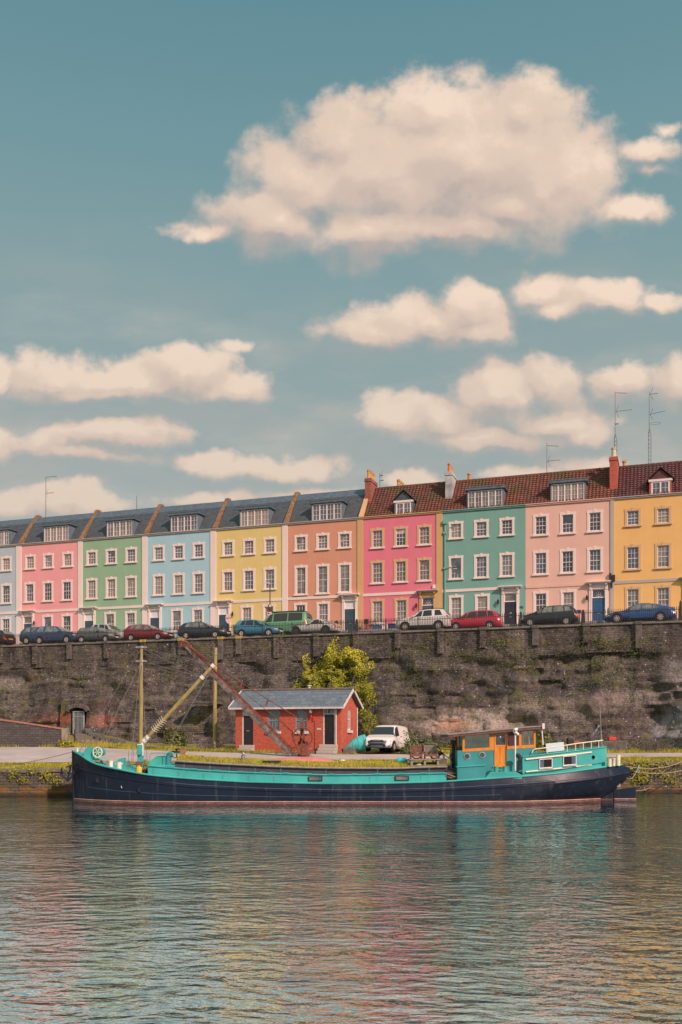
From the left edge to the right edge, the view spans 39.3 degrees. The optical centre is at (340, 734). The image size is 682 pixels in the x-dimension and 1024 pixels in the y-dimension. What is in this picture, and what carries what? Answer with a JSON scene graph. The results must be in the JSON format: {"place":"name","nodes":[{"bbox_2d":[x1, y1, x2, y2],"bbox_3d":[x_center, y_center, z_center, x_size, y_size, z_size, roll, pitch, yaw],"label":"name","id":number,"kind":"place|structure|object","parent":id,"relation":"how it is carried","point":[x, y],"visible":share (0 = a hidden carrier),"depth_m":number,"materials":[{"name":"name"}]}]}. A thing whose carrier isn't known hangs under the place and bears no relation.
{"place":"outdoors","nodes":[
{"label":"outdoors","id":0,"kind":"place"},
{"bbox_2d":[70,733,154,747],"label":"path","id":1,"kind":"structure","parent":0,"point":[81,736],"depth_m":72.52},
{"bbox_2d":[0,735,679,768],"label":"ground","id":2,"kind":"structure","parent":0,"point":[372,751],"depth_m":63.07,"materials":[{"name":"plant"}]},
{"bbox_2d":[0,719,68,746],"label":"ramp wall","id":3,"kind":"structure","parent":2,"relation":"on","point":[21,734],"depth_m":66.00,"materials":[{"name":"stone"}]},
{"bbox_2d":[65,704,89,732],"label":"iron gate","id":4,"kind":"structure","parent":2,"relation":"on","point":[86,708],"depth_m":79.72,"materials":[{"name":"metal"}]},
{"bbox_2d":[81,728,125,743],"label":"rubble wall","id":5,"kind":"structure","parent":2,"relation":"on","point":[96,736],"depth_m":72.92,"materials":[{"name":"stone"}]},
{"bbox_2d":[163,726,188,745],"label":"bush","id":6,"kind":"object","parent":2,"relation":"on","point":[179,741],"visible":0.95,"depth_m":68.94,"materials":[{"name":"green plant"}]},
{"bbox_2d":[213,648,217,748],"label":"timber pole","id":7,"kind":"object","parent":2,"relation":"on","point":[215,653],"visible":0.9,"depth_m":65.39,"materials":[{"name":"yellow wood"}]},
{"bbox_2d":[180,641,312,756],"bbox_3d":[-5.874,-2.181,59.193,8.288,7.305,0.814,0,0,0],"label":"quay crane","id":8,"kind":"object","parent":2,"relation":"on","point":[302,748],"visible":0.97,"depth_m":59.06,"materials":[{"name":"metal"}]},
{"bbox_2d":[228,685,363,753],"bbox_3d":[-2.979,-0.830,63.640,8.205,4.960,4.543,0,0,19],"label":"brick hut","id":9,"kind":"object","parent":2,"relation":"on","point":[329,716],"visible":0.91,"depth_m":62.38,"materials":[{"name":"brick"}]},
{"bbox_2d":[244,716,252,744],"bbox_3d":[-6.106,-0.280,63.192,0.716,1.932,0.065,0,0,19],"label":"door","id":10,"kind":"structure","parent":9,"relation":"in","point":[248,722],"depth_m":63.19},
{"bbox_2d":[268,710,280,733],"bbox_3d":[-4.397,-0.829,62.539,1.050,1.557,0.220,0,0,19],"label":"window","id":11,"kind":"structure","parent":9,"relation":"in","point":[273,722],"depth_m":62.61,"materials":[{"name":"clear glass"}]},
{"bbox_2d":[293,710,307,733],"bbox_3d":[-2.583,-0.826,61.915,1.021,1.554,0.220,0,0,19],"label":"window","id":12,"kind":"structure","parent":9,"relation":"in","point":[302,714],"depth_m":61.94,"materials":[{"name":"clear glass"}]},
{"bbox_2d":[325,714,333,743],"bbox_3d":[-0.743,-0.333,61.317,0.662,1.928,0.100,0,0,19],"label":"door","id":13,"kind":"structure","parent":9,"relation":"in","point":[329,718],"depth_m":61.32,"materials":[{"name":"black wood"}]},
{"bbox_2d":[292,637,376,735],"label":"ivy bush","id":14,"kind":"object","parent":2,"relation":"on","point":[335,678],"visible":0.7,"depth_m":72.82,"materials":[{"name":"green plant"}]},
{"bbox_2d":[0,738,681,790],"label":"grass","id":15,"kind":"structure","parent":2,"relation":"on","point":[642,759],"depth_m":57.69,"materials":[{"name":"plant"}]},
{"bbox_2d":[346,734,365,751],"bbox_3d":[0.971,0.544,61.342,1.405,1.121,0.668,0,0,0],"label":"covered dinghy","id":16,"kind":"object","parent":2,"relation":"on","point":[358,743],"visible":0.93,"depth_m":61.18,"materials":[{"name":"teal fabric"}]},
{"bbox_2d":[365,725,410,751],"bbox_3d":[3.074,0.176,62.465,2.140,2.053,4.486,0,-3,22],"label":"panel van","id":17,"kind":"object","parent":2,"relation":"on","point":[383,737],"visible":0.81,"depth_m":61.28,"materials":[{"name":"paint"}]},
{"bbox_2d":[400,730,420,754],"bbox_3d":[4.492,0.552,60.646,1.520,1.640,1.598,0,0,0],"label":"shrub","id":18,"kind":"object","parent":2,"relation":"on","point":[405,748],"visible":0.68,"depth_m":60.41,"materials":[{"name":"green plant"}]},
{"bbox_2d":[596,741,625,750],"bbox_3d":[18.034,0.763,63.800,1.800,0.688,0.800,0,0,0],"label":"stone ledge","id":19,"kind":"object","parent":2,"relation":"on","point":[617,745],"visible":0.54,"depth_m":63.40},
{"bbox_2d":[626,738,678,751],"bbox_3d":[20.488,0.700,62.965,3.959,0.921,2.116,0,0,13],"label":"bramble","id":20,"kind":"object","parent":2,"relation":"on","point":[652,745],"visible":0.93,"depth_m":63.04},
{"bbox_2d":[0,793,681,1023],"bbox_3d":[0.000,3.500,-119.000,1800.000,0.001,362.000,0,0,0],"label":"river water","id":21,"kind":"structure","parent":0,"point":[561,912],"depth_m":18.80,"materials":[{"name":"liquid"}]},
{"bbox_2d":[0,762,681,795],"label":"quay wall","id":22,"kind":"structure","parent":21,"relation":"in","point":[35,785],"depth_m":54.28,"materials":[{"name":"stone"}]},
{"bbox_2d":[60,646,635,802],"bbox_3d":[0.424,-0.389,51.600,30.980,8.778,5.174,0,0,0],"label":"barge","id":23,"kind":"object","parent":21,"relation":"on","point":[509,766],"visible":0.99,"depth_m":49.70,"materials":[{"name":"blue paint"}]},
{"bbox_2d":[493,733,507,766],"bbox_3d":[8.327,0.808,49.940,0.802,1.815,0.100,0,0,0],"label":"wheelhouse door","id":24,"kind":"structure","parent":23,"relation":"in","point":[500,739],"depth_m":49.93,"materials":[{"name":"brown wood"}]},
{"bbox_2d":[0,640,681,749],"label":"cliff","id":25,"kind":"structure","parent":0,"point":[652,715],"depth_m":70.80,"materials":[{"name":"stone"}]},
{"bbox_2d":[0,631,673,749],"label":"weeds","id":26,"kind":"object","parent":25,"relation":"on","point":[462,700],"visible":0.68,"depth_m":69.61,"materials":[{"name":"green plant"}]},
{"bbox_2d":[0,621,681,668],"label":"retaining wall","id":27,"kind":"structure","parent":25,"relation":"on","point":[103,653],"depth_m":73.13,"materials":[{"name":"stone"}]},
{"bbox_2d":[0,606,680,644],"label":"iron railing","id":28,"kind":"object","parent":27,"relation":"on","point":[2,636],"visible":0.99,"depth_m":74.34,"materials":[{"name":"metal"}]},
{"bbox_2d":[0,747,681,762],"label":"road","id":29,"kind":"structure","parent":0,"point":[21,754],"depth_m":59.63,"materials":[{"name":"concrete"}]},
{"bbox_2d":[0,0,681,520],"label":"sky","id":30,"kind":"structure","parent":0,"point":[250,249],"materials":[{"name":"blue"}]},
{"bbox_2d":[21,618,677,644],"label":"pavement","id":31,"kind":"structure","parent":0,"point":[381,630],"depth_m":80.49,"materials":[{"name":"concrete"}]},
{"bbox_2d":[0,515,41,637],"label":"terraced house","id":32,"kind":"structure","parent":31,"relation":"on","point":[14,534],"depth_m":96.34,"materials":[{"name":"grey paint"}]},
{"bbox_2d":[0,583,11,604],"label":"window","id":33,"kind":"structure","parent":32,"relation":"in","point":[5,588],"depth_m":96.41,"materials":[{"name":"glass"}]},
{"bbox_2d":[17,510,100,632],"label":"terraced house","id":34,"kind":"structure","parent":31,"relation":"on","point":[52,571],"depth_m":94.71,"materials":[{"name":"pink paint"}]},
{"bbox_2d":[23,582,34,602],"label":"window","id":35,"kind":"structure","parent":34,"relation":"in","point":[29,590],"depth_m":95.49,"materials":[{"name":"glass"}]},
{"bbox_2d":[41,580,53,601],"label":"window","id":36,"kind":"structure","parent":34,"relation":"in","point":[47,588],"depth_m":94.80,"materials":[{"name":"paint"}]},
{"bbox_2d":[60,579,72,600],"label":"window","id":37,"kind":"structure","parent":34,"relation":"in","point":[66,585],"depth_m":94.08,"materials":[{"name":"glass"}]},
{"bbox_2d":[78,504,163,630],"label":"terraced house","id":38,"kind":"structure","parent":31,"relation":"on","point":[114,568],"depth_m":92.39,"materials":[{"name":"green paint"}]},
{"bbox_2d":[85,578,97,599],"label":"window","id":39,"kind":"structure","parent":38,"relation":"in","point":[91,584],"depth_m":93.14,"materials":[{"name":"glass"}]},
{"bbox_2d":[104,576,116,598],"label":"window","id":40,"kind":"structure","parent":38,"relation":"in","point":[112,583],"depth_m":92.42,"materials":[{"name":"glass"}]},
{"bbox_2d":[124,546,136,563],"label":"window","id":41,"kind":"structure","parent":38,"relation":"in","point":[130,552],"depth_m":91.68,"materials":[{"name":"paint"}]},
{"bbox_2d":[124,575,136,597],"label":"window","id":42,"kind":"structure","parent":38,"relation":"in","point":[130,581],"depth_m":91.68,"materials":[{"name":"glass"}]},
{"bbox_2d":[144,498,230,636],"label":"terraced house","id":43,"kind":"structure","parent":31,"relation":"on","point":[181,564],"depth_m":90.06,"materials":[{"name":"blue paint"}]},
{"bbox_2d":[152,544,164,561],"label":"window","id":44,"kind":"structure","parent":43,"relation":"in","point":[158,550],"depth_m":90.72,"materials":[{"name":"paint"}]},
{"bbox_2d":[152,573,164,595],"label":"window","id":45,"kind":"structure","parent":43,"relation":"in","point":[158,579],"depth_m":90.72,"materials":[{"name":"glass"}]},
{"bbox_2d":[170,608,182,632],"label":"window","id":46,"kind":"structure","parent":43,"relation":"in","point":[176,614],"depth_m":90.08,"materials":[{"name":"paint"}]},
{"bbox_2d":[171,572,184,594],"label":"window","id":47,"kind":"structure","parent":43,"relation":"in","point":[179,577],"depth_m":90.01,"materials":[{"name":"glass"}]},
{"bbox_2d":[172,543,184,559],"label":"window","id":48,"kind":"structure","parent":43,"relation":"in","point":[178,549],"depth_m":89.97,"materials":[{"name":"paint"}]},
{"bbox_2d":[191,541,204,558],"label":"window","id":49,"kind":"structure","parent":43,"relation":"in","point":[199,546],"depth_m":89.31,"materials":[{"name":"paint"}]},
{"bbox_2d":[191,571,204,593],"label":"window","id":50,"kind":"structure","parent":43,"relation":"in","point":[197,577],"depth_m":89.33,"materials":[{"name":"glass"}]},
{"bbox_2d":[213,492,300,631],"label":"terraced house","id":51,"kind":"structure","parent":31,"relation":"on","point":[251,547],"depth_m":87.72,"materials":[{"name":"paint"}]},
{"bbox_2d":[221,539,234,556],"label":"window","id":52,"kind":"structure","parent":51,"relation":"in","point":[227,545],"depth_m":88.32,"materials":[{"name":"paint"}]},
{"bbox_2d":[221,569,234,592],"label":"window","id":53,"kind":"structure","parent":51,"relation":"in","point":[227,575],"depth_m":88.35,"materials":[{"name":"paint"}]},
{"bbox_2d":[240,604,252,620],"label":"window","id":54,"kind":"structure","parent":51,"relation":"in","point":[247,614],"depth_m":87.74,"materials":[{"name":"paint"}]},
{"bbox_2d":[242,538,255,555],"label":"window","id":55,"kind":"structure","parent":51,"relation":"in","point":[248,544],"depth_m":87.63,"materials":[{"name":"paint"}]},
{"bbox_2d":[242,568,255,591],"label":"window","id":56,"kind":"structure","parent":51,"relation":"in","point":[248,574],"depth_m":87.65,"materials":[{"name":"paint"}]},
{"bbox_2d":[262,536,276,553],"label":"window","id":57,"kind":"structure","parent":51,"relation":"in","point":[271,543],"depth_m":86.93,"materials":[{"name":"paint"}]},
{"bbox_2d":[262,566,276,589],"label":"window","id":58,"kind":"structure","parent":51,"relation":"in","point":[270,574],"depth_m":86.93,"materials":[{"name":"paint"}]},
{"bbox_2d":[287,469,377,629],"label":"terraced house","id":59,"kind":"structure","parent":31,"relation":"on","point":[325,555],"depth_m":85.32,"materials":[{"name":"paint"}]},
{"bbox_2d":[293,534,307,551],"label":"window","id":60,"kind":"structure","parent":59,"relation":"in","point":[301,539],"depth_m":85.93,"materials":[{"name":"paint"}]},
{"bbox_2d":[293,565,307,595],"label":"window","id":61,"kind":"structure","parent":59,"relation":"in","point":[301,571],"depth_m":85.98,"materials":[{"name":"paint"}]},
{"bbox_2d":[315,532,329,550],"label":"window","id":62,"kind":"structure","parent":59,"relation":"in","point":[322,539],"depth_m":85.29,"materials":[{"name":"paint"}]},
{"bbox_2d":[315,563,329,594],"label":"window","id":63,"kind":"structure","parent":59,"relation":"in","point":[322,573],"depth_m":85.29,"materials":[{"name":"paint"}]},
{"bbox_2d":[316,601,329,621],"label":"window","id":64,"kind":"structure","parent":59,"relation":"in","point":[323,608],"depth_m":85.26,"materials":[{"name":"paint"}]},
{"bbox_2d":[337,531,351,548],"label":"window","id":65,"kind":"structure","parent":59,"relation":"in","point":[344,538],"depth_m":84.58,"materials":[{"name":"paint"}]},
{"bbox_2d":[337,562,351,593],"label":"window","id":66,"kind":"structure","parent":59,"relation":"in","point":[344,569],"depth_m":84.60,"materials":[{"name":"paint"}]},
{"bbox_2d":[363,463,456,628],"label":"terraced house","id":67,"kind":"structure","parent":31,"relation":"on","point":[402,550],"depth_m":83.03,"materials":[{"name":"paint"}]},
{"bbox_2d":[370,527,384,548],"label":"window","id":68,"kind":"structure","parent":67,"relation":"in","point":[377,537],"depth_m":83.62,"materials":[{"name":"paint"}]},
{"bbox_2d":[370,560,384,584],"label":"window","id":69,"kind":"structure","parent":67,"relation":"in","point":[377,567],"depth_m":83.62,"materials":[{"name":"paint"}]},
{"bbox_2d":[370,598,384,624],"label":"window","id":70,"kind":"structure","parent":67,"relation":"in","point":[377,607],"depth_m":83.64,"materials":[{"name":"paint"}]},
{"bbox_2d":[393,526,407,547],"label":"window","id":71,"kind":"structure","parent":67,"relation":"in","point":[401,532],"depth_m":82.92,"materials":[{"name":"paint"}]},
{"bbox_2d":[393,558,407,583],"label":"window","id":72,"kind":"structure","parent":67,"relation":"in","point":[400,568],"depth_m":82.92,"materials":[{"name":"paint"}]},
{"bbox_2d":[393,597,408,622],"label":"window","id":73,"kind":"structure","parent":67,"relation":"in","point":[402,603],"depth_m":82.94,"materials":[{"name":"paint"}]},
{"bbox_2d":[416,524,431,545],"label":"window","id":74,"kind":"structure","parent":67,"relation":"in","point":[424,533],"depth_m":82.26,"materials":[{"name":"paint"}]},
{"bbox_2d":[416,557,431,581],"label":"window","id":75,"kind":"structure","parent":67,"relation":"in","point":[424,565],"depth_m":82.22,"materials":[{"name":"paint"}]},
{"bbox_2d":[442,473,531,623],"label":"terraced house","id":76,"kind":"structure","parent":31,"relation":"on","point":[484,543],"depth_m":80.65,"materials":[{"name":"paint"}]},
{"bbox_2d":[448,520,463,539],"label":"window","id":77,"kind":"structure","parent":76,"relation":"in","point":[456,532],"depth_m":81.30,"materials":[{"name":"paint"}]},
{"bbox_2d":[448,555,463,580],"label":"window","id":78,"kind":"structure","parent":76,"relation":"in","point":[455,573],"depth_m":81.30,"materials":[{"name":"paint"}]},
{"bbox_2d":[449,594,463,617],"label":"window","id":79,"kind":"structure","parent":76,"relation":"in","point":[455,604],"depth_m":81.36,"materials":[{"name":"paint"}]},
{"bbox_2d":[473,519,488,537],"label":"window","id":80,"kind":"structure","parent":76,"relation":"in","point":[481,527],"depth_m":80.59,"materials":[{"name":"paint"}]},
{"bbox_2d":[473,553,488,578],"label":"window","id":81,"kind":"structure","parent":76,"relation":"in","point":[481,564],"depth_m":80.63,"materials":[{"name":"paint"}]},
{"bbox_2d":[475,593,489,610],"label":"window","id":82,"kind":"structure","parent":76,"relation":"in","point":[482,602],"depth_m":80.57,"materials":[{"name":"paint"}]},
{"bbox_2d":[499,517,514,536],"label":"window","id":83,"kind":"structure","parent":76,"relation":"in","point":[506,527],"depth_m":79.91,"materials":[{"name":"paint"}]},
{"bbox_2d":[499,552,514,577],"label":"window","id":84,"kind":"structure","parent":76,"relation":"in","point":[506,560],"depth_m":79.92,"materials":[{"name":"paint"}]},
{"bbox_2d":[505,602,515,623],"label":"door","id":85,"kind":"structure","parent":76,"relation":"in","point":[510,607],"depth_m":79.81,"materials":[{"name":"black paint"}]},
{"bbox_2d":[525,446,626,620],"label":"terraced house","id":86,"kind":"structure","parent":31,"relation":"on","point":[569,537],"depth_m":78.33,"materials":[{"name":"paint"}]},
{"bbox_2d":[532,513,548,536],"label":"window","id":87,"kind":"structure","parent":86,"relation":"in","point":[540,523],"depth_m":79.01,"materials":[{"name":"paint"}]},
{"bbox_2d":[532,550,548,575],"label":"window","id":88,"kind":"structure","parent":86,"relation":"in","point":[540,558],"depth_m":79.01,"materials":[{"name":"paint"}]},
{"bbox_2d":[533,590,548,612],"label":"window","id":89,"kind":"structure","parent":86,"relation":"in","point":[540,600],"depth_m":79.05,"materials":[{"name":"paint"}]},
{"bbox_2d":[559,511,575,534],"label":"window","id":90,"kind":"structure","parent":86,"relation":"in","point":[567,521],"depth_m":78.28,"materials":[{"name":"paint"}]},
{"bbox_2d":[559,548,575,574],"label":"window","id":91,"kind":"structure","parent":86,"relation":"in","point":[567,559],"depth_m":78.32,"materials":[{"name":"paint"}]},
{"bbox_2d":[560,589,576,608],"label":"window","id":92,"kind":"structure","parent":86,"relation":"in","point":[568,598],"depth_m":78.28,"materials":[{"name":"paint"}]},
{"bbox_2d":[586,509,603,532],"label":"window","id":93,"kind":"structure","parent":86,"relation":"in","point":[594,519],"depth_m":77.56,"materials":[{"name":"paint"}]},
{"bbox_2d":[586,546,603,572],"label":"window","id":94,"kind":"structure","parent":86,"relation":"in","point":[594,556],"depth_m":77.58,"materials":[{"name":"paint"}]},
{"bbox_2d":[592,598,604,620],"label":"door","id":95,"kind":"structure","parent":86,"relation":"in","point":[598,604],"depth_m":77.46,"materials":[{"name":"blue paint"}]},
{"bbox_2d":[614,461,681,617],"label":"terraced house","id":96,"kind":"structure","parent":31,"relation":"on","point":[648,533],"depth_m":76.30,"materials":[{"name":"paint"}]},
{"bbox_2d":[624,586,640,609],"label":"window","id":97,"kind":"structure","parent":96,"relation":"in","point":[633,593],"depth_m":76.64,"materials":[{"name":"glass"}]},
{"bbox_2d":[624,507,641,526],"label":"window","id":98,"kind":"structure","parent":96,"relation":"in","point":[632,515],"depth_m":76.58,"materials":[{"name":"paint"}]},
{"bbox_2d":[624,544,641,570],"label":"window","id":99,"kind":"structure","parent":96,"relation":"in","point":[633,554],"depth_m":76.60,"materials":[{"name":"glass"}]},
{"bbox_2d":[654,505,671,524],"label":"window","id":100,"kind":"structure","parent":96,"relation":"in","point":[662,515],"depth_m":75.85,"materials":[{"name":"paint"}]},
{"bbox_2d":[654,542,671,568],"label":"window","id":101,"kind":"structure","parent":96,"relation":"in","point":[662,550],"depth_m":75.85,"materials":[{"name":"paint"}]},
{"bbox_2d":[655,584,671,606],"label":"window","id":102,"kind":"structure","parent":96,"relation":"in","point":[662,592],"depth_m":75.89,"materials":[{"name":"glass"}]},
{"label":"street","id":103,"kind":"structure","parent":0,"visible":0},
{"bbox_2d":[32,626,78,643],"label":"parked car","id":104,"kind":"object","parent":103,"relation":"on","point":[47,629],"visible":0.5,"depth_m":85.44,"materials":[{"name":"blue paint"}]},
{"bbox_2d":[76,627,120,642],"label":"parked car","id":105,"kind":"object","parent":103,"relation":"on","point":[87,629],"visible":0.54,"depth_m":84.07,"materials":[{"name":"paint"}]},
{"bbox_2d":[124,622,174,640],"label":"parked car","id":106,"kind":"object","parent":103,"relation":"on","point":[138,626],"visible":0.67,"depth_m":82.22,"materials":[{"name":"red paint"}]},
{"bbox_2d":[178,622,231,638],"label":"parked car","id":107,"kind":"object","parent":103,"relation":"on","point":[195,624],"visible":0.65,"depth_m":80.44,"materials":[{"name":"paint"}]},
{"bbox_2d":[234,619,283,636],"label":"parked car","id":108,"kind":"object","parent":103,"relation":"on","point":[249,622],"visible":0.65,"depth_m":78.59,"materials":[{"name":"paint"}]},
{"bbox_2d":[263,610,312,635],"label":"camper van","id":109,"kind":"object","parent":103,"relation":"on","point":[298,616],"visible":0.25,"depth_m":80.37,"materials":[{"name":"green paint"}]},
{"bbox_2d":[289,619,341,634],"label":"parked car","id":110,"kind":"object","parent":103,"relation":"on","point":[309,625],"visible":0.51,"depth_m":76.70,"materials":[{"name":"silver paint"}]},
{"bbox_2d":[395,608,451,630],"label":"parked car","id":111,"kind":"object","parent":103,"relation":"on","point":[434,613],"visible":0.7,"depth_m":73.64,"materials":[{"name":"paint"}]},
{"bbox_2d":[448,610,503,628],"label":"parked car","id":112,"kind":"object","parent":103,"relation":"on","point":[482,612],"visible":0.55,"depth_m":72.80,"materials":[{"name":"paint"}]},
{"bbox_2d":[520,605,578,624],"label":"parked car","id":113,"kind":"object","parent":103,"relation":"on","point":[555,609],"visible":0.71,"depth_m":70.76,"materials":[{"name":"paint"}]},
{"bbox_2d":[604,603,675,622],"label":"parked car","id":114,"kind":"object","parent":103,"relation":"on","point":[659,612],"visible":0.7,"depth_m":68.62,"materials":[{"name":"paint"}]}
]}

